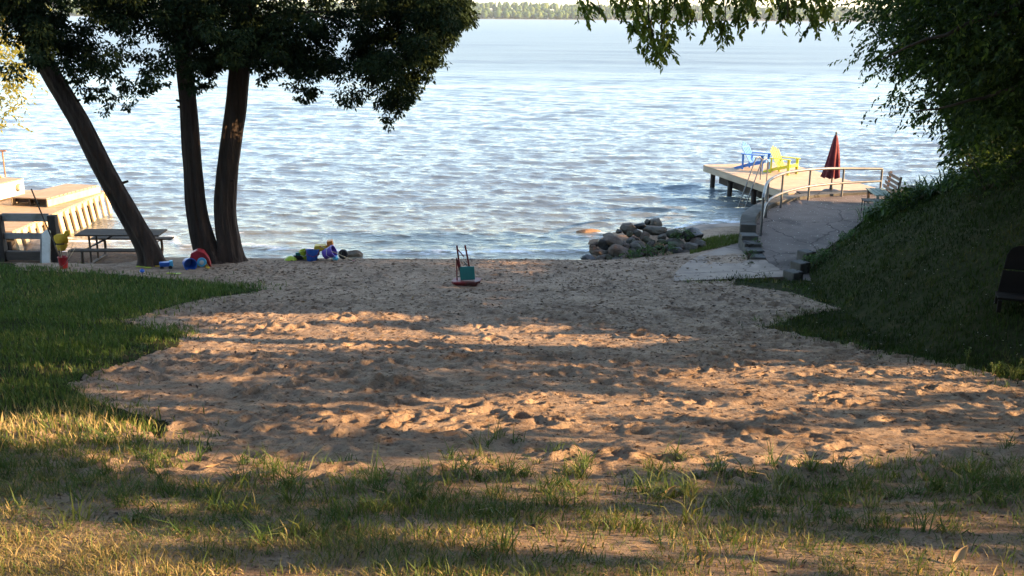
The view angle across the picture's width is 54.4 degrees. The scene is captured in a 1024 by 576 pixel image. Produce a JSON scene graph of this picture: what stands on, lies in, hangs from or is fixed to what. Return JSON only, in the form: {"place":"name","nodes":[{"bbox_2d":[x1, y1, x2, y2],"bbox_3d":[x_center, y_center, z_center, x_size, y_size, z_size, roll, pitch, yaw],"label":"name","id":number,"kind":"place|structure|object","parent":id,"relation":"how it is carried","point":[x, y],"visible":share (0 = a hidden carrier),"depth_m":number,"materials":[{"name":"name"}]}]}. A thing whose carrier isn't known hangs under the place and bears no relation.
{"place":"outdoors","nodes":[
{"label":"outdoors","id":0,"kind":"place"},
{"bbox_2d":[0,261,286,574],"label":"grass","id":1,"kind":"structure","parent":0,"point":[124,304],"depth_m":15.43,"materials":[{"name":"plant"}]},
{"bbox_2d":[70,7,897,21],"bbox_3d":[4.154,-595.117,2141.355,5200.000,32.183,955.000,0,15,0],"label":"shore hills","id":2,"kind":"structure","parent":0,"point":[751,19],"depth_m":1701.44,"materials":[{"name":"plant"}]},
{"bbox_2d":[45,0,894,20],"bbox_3d":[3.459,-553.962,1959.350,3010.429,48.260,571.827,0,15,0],"label":"forest","id":3,"kind":"object","parent":2,"relation":"on","point":[523,10],"visible":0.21,"depth_m":1796.16,"materials":[{"name":"green plant"}]},
{"bbox_2d":[0,16,984,259],"bbox_3d":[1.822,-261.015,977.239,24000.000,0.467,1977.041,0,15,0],"label":"lake water","id":4,"kind":"structure","parent":0,"point":[523,139],"depth_m":50.17,"materials":[{"name":"liquid"}]},
{"bbox_2d":[576,229,600,232],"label":"boulder","id":5,"kind":"object","parent":4,"relation":"in","point":[587,230],"visible":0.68,"depth_m":29.09,"materials":[{"name":"stone"}]},
{"bbox_2d":[703,162,873,203],"bbox_3d":[9.442,-2.589,34.669,3.310,2.624,6.276,-3,16,-14],"label":"dock","id":6,"kind":"object","parent":4,"relation":"in","point":[730,176],"visible":0.58,"depth_m":34.08,"materials":[{"name":"wood"}]},
{"bbox_2d":[734,141,770,170],"bbox_3d":[8.664,-4.750,35.750,1.165,0.964,0.804,12,19,36],"label":"adirondack chair","id":7,"kind":"object","parent":6,"relation":"on","point":[748,153],"visible":0.87,"depth_m":35.71,"materials":[{"name":"blue paint"}]},
{"bbox_2d":[738,156,768,206],"bbox_3d":[7.932,-3.192,33.213,0.982,2.348,0.484,-3,16,-14],"label":"swim ladder","id":8,"kind":"object","parent":6,"relation":"attached to","point":[749,195],"visible":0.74,"depth_m":33.17,"materials":[{"name":"metal"}]},
{"bbox_2d":[763,146,800,174],"bbox_3d":[9.450,-4.484,34.893,0.763,0.915,1.106,-14,21,-42],"label":"adirondack chair","id":9,"kind":"object","parent":6,"relation":"on","point":[778,160],"visible":1,"depth_m":34.87,"materials":[{"name":"yellow paint"}]},
{"bbox_2d":[820,131,839,190],"bbox_3d":[9.982,-3.932,31.042,0.618,1.891,0.586,7,17,23],"label":"patio umbrella","id":10,"kind":"object","parent":6,"relation":"on","point":[833,159],"visible":0.88,"depth_m":30.91,"materials":[{"name":"fabric"}]},
{"bbox_2d":[0,226,1023,575],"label":"sand","id":11,"kind":"structure","parent":0,"point":[212,390],"depth_m":10.28,"materials":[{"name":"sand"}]},
{"bbox_2d":[11,239,25,249],"bbox_3d":[-13.028,-1.062,26.259,1.022,0.544,0.740,0,15,0],"label":"boulder","id":12,"kind":"object","parent":11,"relation":"on","point":[14,247],"visible":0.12,"depth_m":25.99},
{"bbox_2d":[0,213,61,261],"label":"post rail fence","id":13,"kind":"object","parent":11,"relation":"on","point":[6,254],"visible":0.75,"depth_m":24.61,"materials":[{"name":"wood"}]},
{"bbox_2d":[53,230,69,250],"bbox_3d":[-11.034,-1.171,24.453,0.427,0.527,0.213,0,15,0],"label":"life vest","id":14,"kind":"object","parent":13,"relation":"hanging from","point":[61,240],"visible":0.94,"depth_m":24.37,"materials":[{"name":"yellow fabric"}]},
{"bbox_2d":[25,239,39,249],"bbox_3d":[-12.330,-1.026,26.118,0.830,0.532,0.708,0,15,0],"label":"boulder","id":15,"kind":"object","parent":11,"relation":"on","point":[34,245],"visible":0.24,"depth_m":25.86,"materials":[{"name":"stone"}]},
{"bbox_2d":[40,230,50,262],"bbox_3d":[-11.478,-1.016,24.487,0.276,0.868,0.193,0,15,0],"label":"white board","id":16,"kind":"object","parent":11,"relation":"on","point":[45,247],"visible":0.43,"depth_m":24.47,"materials":[{"name":"paint"}]},
{"bbox_2d":[57,256,67,268],"bbox_3d":[-10.160,-0.576,22.537,0.230,0.275,0.239,0,15,0],"label":"bucket","id":17,"kind":"object","parent":11,"relation":"on","point":[63,261],"visible":0.94,"depth_m":22.47,"materials":[{"name":"red plastic"}]},
{"bbox_2d":[31,189,60,257],"bbox_3d":[-10.380,-1.332,22.285,0.539,1.815,0.042,-3,16,-11],"label":"net pole","id":18,"kind":"object","parent":17,"relation":"in","point":[46,224],"visible":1,"depth_m":22.25,"materials":[{"name":"black plastic"}]},
{"bbox_2d":[0,0,170,266],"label":"cedar tree","id":19,"kind":"object","parent":11,"relation":"on","point":[42,33],"visible":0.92,"depth_m":21.81,"materials":[{"name":"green plant"}]},
{"bbox_2d":[68,229,173,263],"bbox_3d":[-9.648,-1.010,24.688,2.054,0.782,1.588,0,15,-1],"label":"picnic table","id":20,"kind":"object","parent":11,"relation":"on","point":[102,235],"visible":0.73,"depth_m":24.52,"materials":[{"name":"metal"}]},
{"bbox_2d":[159,260,172,268],"bbox_3d":[-7.860,-0.526,22.637,0.298,0.187,0.156,-5,16,-17],"label":"toy truck","id":21,"kind":"object","parent":11,"relation":"on","point":[168,264],"visible":1,"depth_m":22.58,"materials":[{"name":"blue plastic"}]},
{"bbox_2d":[182,258,196,269],"bbox_3d":[-7.319,-0.552,22.538,0.305,0.304,0.260,-10,18,-34],"label":"toy bucket","id":22,"kind":"object","parent":11,"relation":"on","point":[189,263],"visible":0.99,"depth_m":22.57,"materials":[{"name":"blue plastic"}]},
{"bbox_2d":[190,248,211,266],"bbox_3d":[-7.163,-0.687,22.864,0.501,0.400,0.345,-3,16,-12],"label":"toy wheelbarrow","id":23,"kind":"object","parent":11,"relation":"on","point":[200,257],"visible":0.92,"depth_m":22.76,"materials":[{"name":"red plastic"}]},
{"bbox_2d":[284,256,296,260],"bbox_3d":[-5.330,-0.718,23.970,0.330,0.114,0.330,0,15,0],"label":"sand mould","id":24,"kind":"object","parent":11,"relation":"on","point":[290,258],"visible":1,"depth_m":23.89,"materials":[{"name":"plastic"}]},
{"bbox_2d":[106,0,480,263],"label":"cedar tree","id":25,"kind":"object","parent":11,"relation":"on","point":[246,37],"visible":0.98,"depth_m":21.36,"materials":[{"name":"green plant"}]},
{"bbox_2d":[293,252,303,259],"bbox_3d":[-5.117,-0.778,24.070,0.347,0.170,0.120,-2,16,-10],"label":"toy boat","id":26,"kind":"object","parent":11,"relation":"on","point":[297,256],"visible":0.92,"depth_m":24.02,"materials":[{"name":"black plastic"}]},
{"bbox_2d":[298,248,307,259],"bbox_3d":[-5.020,-0.816,24.087,0.242,0.220,0.240,-11,20,3],"label":"toy bucket","id":27,"kind":"object","parent":26,"relation":"on","point":[302,252],"visible":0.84,"depth_m":24.01,"materials":[{"name":"plastic"}]},
{"bbox_2d":[305,249,318,261],"bbox_3d":[-4.799,-0.782,23.904,0.337,0.300,0.336,2,6,-18],"label":"toy bucket","id":28,"kind":"object","parent":11,"relation":"on","point":[311,254],"visible":0.94,"depth_m":23.79,"materials":[{"name":"blue plastic"}]},
{"bbox_2d":[314,239,333,255],"bbox_3d":[-4.563,-0.988,24.116,0.485,0.359,0.300,-2,15,-8],"label":"toy dump truck","id":29,"kind":"object","parent":11,"relation":"on","point":[329,243],"visible":0.53,"depth_m":24.00,"materials":[{"name":"yellow plastic"}]},
{"bbox_2d":[322,245,337,258],"bbox_3d":[-4.394,-0.846,23.909,0.280,0.316,0.315,-19,19,15],"label":"toy bucket","id":30,"kind":"object","parent":11,"relation":"on","point":[327,253],"visible":1,"depth_m":23.82,"materials":[{"name":"purple plastic"}]},
{"bbox_2d":[338,249,347,258],"bbox_3d":[-4.088,-0.819,24.116,0.244,0.244,0.100,-5,6,-19],"label":"tyre swing toy","id":31,"kind":"object","parent":11,"relation":"on","point":[343,252],"visible":0.97,"depth_m":24.08,"materials":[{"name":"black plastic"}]},
{"bbox_2d":[347,250,362,256],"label":"boulder","id":32,"kind":"object","parent":11,"relation":"on","point":[354,253],"visible":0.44,"depth_m":25.89,"materials":[{"name":"stone"}]},
{"bbox_2d":[392,532,404,545],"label":"fallen leaf","id":33,"kind":"object","parent":11,"relation":"on","point":[399,538],"visible":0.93,"depth_m":5.41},
{"bbox_2d":[452,245,481,286],"bbox_3d":[-0.959,-0.469,20.960,0.610,0.870,0.400,2,15,6],"label":"toy digger","id":34,"kind":"object","parent":11,"relation":"on","point":[467,276],"visible":1,"depth_m":20.94,"materials":[{"name":"red paint"}]},
{"bbox_2d":[1,277,1021,498],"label":"grass","id":35,"kind":"structure","parent":11,"relation":"on","point":[107,399],"depth_m":12.84,"materials":[{"name":"plant"}]},
{"bbox_2d":[510,518,513,554],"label":"dandelion","id":36,"kind":"object","parent":11,"relation":"on","point":[511,519],"visible":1,"depth_m":5.23,"materials":[{"name":"green plant"}]},
{"bbox_2d":[580,254,595,259],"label":"boulder","id":37,"kind":"object","parent":11,"relation":"on","point":[586,257],"visible":0.52,"depth_m":24.79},
{"bbox_2d":[592,250,607,255],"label":"stone","id":38,"kind":"object","parent":11,"relation":"on","point":[599,252],"visible":0.84,"depth_m":25.04,"materials":[{"name":"stone"}]},
{"bbox_2d":[589,245,599,254],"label":"stone","id":39,"kind":"object","parent":38,"relation":"on","point":[593,248],"visible":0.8,"depth_m":25.21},
{"bbox_2d":[596,255,604,259],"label":"stone","id":40,"kind":"object","parent":11,"relation":"on","point":[600,257],"visible":0.49,"depth_m":24.80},
{"bbox_2d":[603,234,622,245],"bbox_3d":[2.671,-1.127,25.585,0.738,0.371,0.604,27,19,-13],"label":"boulder","id":41,"kind":"object","parent":11,"relation":"on","point":[611,240],"visible":0.61,"depth_m":25.41,"materials":[{"name":"stone"}]},
{"bbox_2d":[598,239,609,250],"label":"boulder","id":42,"kind":"object","parent":41,"relation":"on","point":[603,244],"visible":0.91,"depth_m":25.42,"materials":[{"name":"stone"}]},
{"bbox_2d":[608,244,628,256],"bbox_3d":[2.747,-0.864,25.167,0.688,0.407,0.479,19,19,1],"label":"boulder","id":43,"kind":"object","parent":11,"relation":"on","point":[615,250],"visible":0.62,"depth_m":24.97,"materials":[{"name":"stone"}]},
{"bbox_2d":[620,223,636,234],"bbox_3d":[3.055,-1.560,26.285,0.484,0.338,0.331,-11,19,-35],"label":"boulder","id":44,"kind":"object","parent":11,"relation":"on","point":[625,228],"visible":0.84,"depth_m":26.14,"materials":[{"name":"stone"}]},
{"bbox_2d":[619,248,641,258],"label":"weed","id":45,"kind":"object","parent":11,"relation":"on","point":[630,251],"visible":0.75,"depth_m":24.64,"materials":[{"name":"green plant"}]},
{"bbox_2d":[631,243,657,256],"bbox_3d":[3.311,-0.930,24.888,0.638,0.370,0.712,-7,17,-24],"label":"weed","id":46,"kind":"object","parent":11,"relation":"on","point":[650,249],"visible":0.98,"depth_m":24.86,"materials":[{"name":"green plant"}]},
{"bbox_2d":[642,225,666,235],"bbox_3d":[3.745,-1.509,26.191,0.629,0.263,0.474,13,19,38],"label":"boulder","id":47,"kind":"object","parent":11,"relation":"on","point":[654,230],"visible":0.94,"depth_m":26.02,"materials":[{"name":"stone"}]},
{"bbox_2d":[633,222,645,229],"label":"boulder","id":48,"kind":"object","parent":47,"relation":"on","point":[640,226],"visible":1,"depth_m":26.24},
{"bbox_2d":[649,218,662,225],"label":"boulder","id":49,"kind":"object","parent":47,"relation":"on","point":[655,222],"visible":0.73,"depth_m":26.41,"materials":[{"name":"stone"}]},
{"bbox_2d":[653,242,676,254],"bbox_3d":[3.863,-0.959,25.072,0.667,0.404,0.726,0,15,0],"label":"weed","id":50,"kind":"object","parent":11,"relation":"on","point":[665,249],"visible":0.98,"depth_m":24.97,"materials":[{"name":"green plant"}]},
{"bbox_2d":[661,485,675,496],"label":"fallen leaf","id":51,"kind":"object","parent":11,"relation":"on","point":[671,490],"visible":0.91,"depth_m":6.53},
{"bbox_2d":[668,247,682,253],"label":"boulder","id":52,"kind":"object","parent":11,"relation":"on","point":[678,250],"visible":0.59,"depth_m":25.12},
{"bbox_2d":[668,238,684,246],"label":"stone","id":53,"kind":"object","parent":11,"relation":"on","point":[676,242],"visible":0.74,"depth_m":25.48,"materials":[{"name":"stone"}]},
{"bbox_2d":[670,227,695,242],"bbox_3d":[4.409,-1.390,25.717,0.706,0.395,0.649,0,15,0],"label":"weed","id":54,"kind":"object","parent":11,"relation":"on","point":[687,233],"visible":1,"depth_m":25.65,"materials":[{"name":"green plant"}]},
{"bbox_2d":[684,242,697,250],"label":"boulder","id":55,"kind":"object","parent":11,"relation":"on","point":[689,245],"visible":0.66,"depth_m":25.23,"materials":[{"name":"stone"}]},
{"bbox_2d":[682,227,703,241],"bbox_3d":[4.723,-1.385,26.020,0.467,0.428,0.477,11,18,33],"label":"boulder","id":56,"kind":"object","parent":11,"relation":"on","point":[699,234],"visible":0.73,"depth_m":25.88,"materials":[{"name":"stone"}]},
{"bbox_2d":[665,229,683,238],"bbox_3d":[4.242,-1.403,26.029,0.515,0.269,0.424,-2,14,2],"label":"boulder","id":57,"kind":"object","parent":56,"relation":"on","point":[668,233],"visible":0.74,"depth_m":25.89,"materials":[{"name":"stone"}]},
{"bbox_2d":[657,233,666,239],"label":"stone","id":58,"kind":"object","parent":57,"relation":"on","point":[662,236],"visible":0.88,"depth_m":25.79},
{"bbox_2d":[694,239,705,247],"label":"boulder","id":59,"kind":"object","parent":11,"relation":"on","point":[700,243],"visible":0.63,"depth_m":25.45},
{"bbox_2d":[667,223,739,231],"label":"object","id":60,"kind":"structure","parent":11,"relation":"on","point":[702,227],"depth_m":29.79,"materials":[{"name":"concrete"}]},
{"bbox_2d":[690,233,738,253],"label":"grass","id":61,"kind":"structure","parent":11,"relation":"on","point":[726,240],"depth_m":25.88,"materials":[{"name":"plant"}]},
{"bbox_2d":[741,250,759,257],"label":"weed","id":62,"kind":"object","parent":11,"relation":"on","point":[751,252],"visible":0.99,"depth_m":23.91,"materials":[{"name":"green plant"}]},
{"bbox_2d":[953,545,968,562],"bbox_3d":[2.359,1.401,5.236,0.104,0.042,0.088,1,34,0],"label":"fallen leaf","id":63,"kind":"object","parent":11,"relation":"on","point":[961,552],"visible":0.88,"depth_m":5.25,"materials":[{"name":"plant"}]},
{"bbox_2d":[971,490,981,498],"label":"fallen leaf","id":64,"kind":"object","parent":11,"relation":"on","point":[976,495],"visible":0.86,"depth_m":6.45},
{"bbox_2d":[990,362,1000,373],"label":"flowering weed","id":65,"kind":"object","parent":11,"relation":"on","point":[995,366],"visible":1,"depth_m":12.21,"materials":[{"name":"green plant"}]},
{"bbox_2d":[1000,358,1023,379],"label":"flowering weed","id":66,"kind":"object","parent":11,"relation":"on","point":[1016,373],"visible":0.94,"depth_m":11.84,"materials":[{"name":"green plant"}]},
{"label":"boulder","id":67,"kind":"object","parent":11,"relation":"on","visible":0},
{"bbox_2d":[646,241,653,247],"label":"stone","id":68,"kind":"object","parent":67,"relation":"on","point":[651,243],"visible":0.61,"depth_m":25.43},
{"bbox_2d":[644,236,651,242],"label":"stone","id":69,"kind":"object","parent":68,"relation":"on","point":[647,239],"visible":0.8,"depth_m":25.62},
{"bbox_2d":[639,231,649,241],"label":"stone","id":70,"kind":"object","parent":69,"relation":"on","point":[643,234],"visible":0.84,"depth_m":25.79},
{"bbox_2d":[633,229,641,237],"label":"stone","id":71,"kind":"object","parent":70,"relation":"on","point":[637,233],"visible":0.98,"depth_m":25.99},
{"bbox_2d":[657,239,665,244],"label":"stone","id":72,"kind":"object","parent":67,"relation":"on","point":[663,241],"visible":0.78,"depth_m":25.59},
{"bbox_2d":[0,162,1023,437],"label":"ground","id":73,"kind":"structure","parent":0,"point":[916,294],"depth_m":16.83,"materials":[{"name":"plant"}]},
{"bbox_2d":[0,7,51,133],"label":"poplar tree","id":74,"kind":"object","parent":73,"relation":"on","point":[6,86],"visible":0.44,"depth_m":27.28,"materials":[{"name":"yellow plant"}]},
{"bbox_2d":[0,190,111,249],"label":"pier","id":75,"kind":"structure","parent":73,"relation":"on","point":[74,213],"depth_m":28.68,"materials":[{"name":"wood"}]},
{"bbox_2d":[0,177,24,199],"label":"float platform","id":76,"kind":"structure","parent":75,"relation":"on","point":[10,187],"depth_m":29.88,"materials":[{"name":"white paint"}]},
{"bbox_2d":[0,150,5,176],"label":"mooring post","id":77,"kind":"object","parent":76,"relation":"on","point":[2,151],"visible":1,"depth_m":30.34,"materials":[{"name":"wood"}]},
{"bbox_2d":[11,184,100,206],"bbox_3d":[-13.612,-2.788,29.794,1.183,0.242,2.492,4,16,13],"label":"dock section","id":78,"kind":"object","parent":75,"relation":"on","point":[56,195],"visible":1,"depth_m":29.45,"materials":[{"name":"wood"}]},
{"bbox_2d":[0,409,1023,575],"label":"grass","id":79,"kind":"structure","parent":73,"relation":"on","point":[322,534],"depth_m":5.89,"materials":[{"name":"plant"}]},
{"bbox_2d":[574,0,1023,162],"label":"maple tree","id":80,"kind":"object","parent":73,"relation":"on","point":[971,60],"visible":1,"depth_m":15.54,"materials":[{"name":"green plant"}]},
{"bbox_2d":[756,194,883,280],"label":"concrete ramp","id":81,"kind":"structure","parent":73,"relation":"on","point":[839,213],"depth_m":26.63,"materials":[{"name":"concrete"}]},
{"bbox_2d":[783,269,802,279],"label":"edging block","id":82,"kind":"structure","parent":81,"relation":"on","point":[791,274],"depth_m":21.73,"materials":[{"name":"concrete"}]},
{"bbox_2d":[790,260,809,273],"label":"edging block","id":83,"kind":"structure","parent":81,"relation":"on","point":[802,266],"depth_m":22.48,"materials":[{"name":"concrete"}]},
{"bbox_2d":[796,249,815,262],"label":"edging block","id":84,"kind":"structure","parent":81,"relation":"on","point":[801,253],"depth_m":23.40,"materials":[{"name":"concrete"}]},
{"bbox_2d":[758,198,860,255],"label":"fallen petals","id":85,"kind":"object","parent":81,"relation":"on","point":[798,232],"visible":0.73,"depth_m":26.56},
{"bbox_2d":[801,254,821,270],"bbox_3d":[6.888,-0.600,22.910,0.732,0.403,0.720,0,15,0],"label":"shrub","id":86,"kind":"object","parent":81,"relation":"on","point":[808,258],"visible":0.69,"depth_m":22.78,"materials":[{"name":"green plant"}]},
{"bbox_2d":[759,167,882,235],"bbox_3d":[8.407,-2.676,28.404,1.306,1.218,7.298,14,20,41],"label":"railing","id":87,"kind":"object","parent":81,"relation":"on","point":[764,208],"visible":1,"depth_m":29.39,"materials":[{"name":"metal"}]},
{"bbox_2d":[861,198,883,212],"bbox_3d":[10.017,-2.236,27.676,0.560,0.432,0.460,3,16,10],"label":"side table","id":88,"kind":"object","parent":81,"relation":"on","point":[867,199],"visible":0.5,"depth_m":27.67,"materials":[{"name":"black plastic"}]},
{"bbox_2d":[865,171,901,203],"bbox_3d":[10.656,-2.792,28.598,0.684,0.985,1.250,2,15,6],"label":"garden bench","id":89,"kind":"object","parent":81,"relation":"on","point":[874,191],"visible":0.69,"depth_m":28.62,"materials":[{"name":"green wood"}]},
{"bbox_2d":[738,189,902,259],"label":"retaining wall","id":90,"kind":"structure","parent":73,"relation":"on","point":[751,215],"depth_m":26.67,"materials":[{"name":"concrete"}]},
{"bbox_2d":[796,190,847,193],"bbox_3d":[9.646,-2.947,30.724,1.662,0.050,0.420,-1,15,-7],"label":"gangplank","id":91,"kind":"object","parent":90,"relation":"on","point":[799,192],"visible":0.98,"depth_m":30.74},
{"bbox_2d":[811,248,832,264],"bbox_3d":[7.108,-0.735,22.881,0.538,0.368,0.546,0,15,0],"label":"shrub","id":92,"kind":"object","parent":73,"relation":"on","point":[822,253],"visible":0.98,"depth_m":22.82,"materials":[{"name":"green plant"}]},
{"bbox_2d":[825,242,840,253],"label":"shrub","id":93,"kind":"object","parent":73,"relation":"on","point":[833,248],"visible":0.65,"depth_m":23.44,"materials":[{"name":"green plant"}]},
{"bbox_2d":[838,228,858,243],"bbox_3d":[8.136,-1.254,23.934,0.601,0.377,0.620,0,15,0],"label":"shrub","id":94,"kind":"object","parent":73,"relation":"on","point":[847,235],"visible":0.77,"depth_m":23.92,"materials":[{"name":"green plant"}]},
{"bbox_2d":[698,159,1023,399],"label":"grass","id":95,"kind":"structure","parent":73,"relation":"on","point":[871,225],"depth_m":17.32,"materials":[{"name":"plant"}]},
{"bbox_2d":[852,200,888,221],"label":"ornamental grass","id":96,"kind":"object","parent":73,"relation":"on","point":[874,213],"depth_m":25.36,"materials":[{"name":"green plant"}]},
{"bbox_2d":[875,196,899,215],"bbox_3d":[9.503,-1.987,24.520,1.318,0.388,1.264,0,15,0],"label":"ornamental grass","id":97,"kind":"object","parent":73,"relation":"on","point":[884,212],"depth_m":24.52,"materials":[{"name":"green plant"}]},
{"bbox_2d":[872,187,913,210],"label":"ornamental grass","id":98,"kind":"object","parent":73,"relation":"on","point":[886,197],"depth_m":24.93,"materials":[{"name":"green plant"}]},
{"bbox_2d":[768,174,1021,354],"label":"fallen petals","id":99,"kind":"object","parent":73,"relation":"on","point":[905,283],"visible":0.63,"depth_m":18.06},
{"bbox_2d":[877,182,929,217],"bbox_3d":[9.504,-2.085,23.880,1.320,0.873,1.346,0,15,0],"label":"bush","id":100,"kind":"object","parent":73,"relation":"on","point":[900,203],"visible":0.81,"depth_m":23.72,"materials":[{"name":"green plant"}]},
{"bbox_2d":[892,175,951,199],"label":"ornamental grass","id":101,"kind":"object","parent":73,"relation":"on","point":[931,189],"depth_m":24.10,"materials":[{"name":"green plant"}]},
{"bbox_2d":[923,167,970,191],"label":"ornamental grass","id":102,"kind":"object","parent":73,"relation":"on","point":[938,186],"depth_m":23.67,"materials":[{"name":"green plant"}]},
{"bbox_2d":[964,347,970,362],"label":"flowering weed","id":103,"kind":"object","parent":73,"relation":"on","point":[968,354],"visible":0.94,"depth_m":13.02,"materials":[{"name":"green plant"}]},
{"bbox_2d":[957,161,996,181],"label":"ornamental grass","id":104,"kind":"object","parent":73,"relation":"on","point":[978,172],"depth_m":22.91,"materials":[{"name":"green plant"}]},
{"bbox_2d":[936,111,1023,179],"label":"bush","id":105,"kind":"object","parent":73,"relation":"on","point":[959,145],"visible":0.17,"depth_m":22.23,"materials":[{"name":"green plant"}]},
{"bbox_2d":[938,131,1023,166],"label":"bush","id":106,"kind":"object","parent":73,"relation":"on","point":[943,136],"visible":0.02,"depth_m":24.98,"materials":[{"name":"green plant"}]},
{"bbox_2d":[942,150,1023,197],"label":"bush","id":107,"kind":"object","parent":73,"relation":"on","point":[980,182],"visible":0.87,"depth_m":20.54,"materials":[{"name":"green plant"}]},
{"bbox_2d":[994,246,1023,312],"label":"garden chair","id":108,"kind":"object","parent":73,"relation":"on","point":[1011,286],"visible":1,"depth_m":14.19,"materials":[{"name":"brown wood"}]},
{"bbox_2d":[267,0,940,10],"label":"sky","id":109,"kind":"structure","parent":0,"point":[563,2],"materials":[{"name":"white"}]},
{"bbox_2d":[674,243,783,281],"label":"concrete path","id":110,"kind":"structure","parent":0,"point":[703,271],"depth_m":22.69,"materials":[{"name":"concrete"}]},
{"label":"stone","id":111,"kind":"object","parent":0,"visible":0},
{"bbox_2d":[630,241,643,248],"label":"stone","id":112,"kind":"object","parent":111,"relation":"on","point":[635,244],"visible":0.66,"depth_m":25.32,"materials":[{"name":"stone"}]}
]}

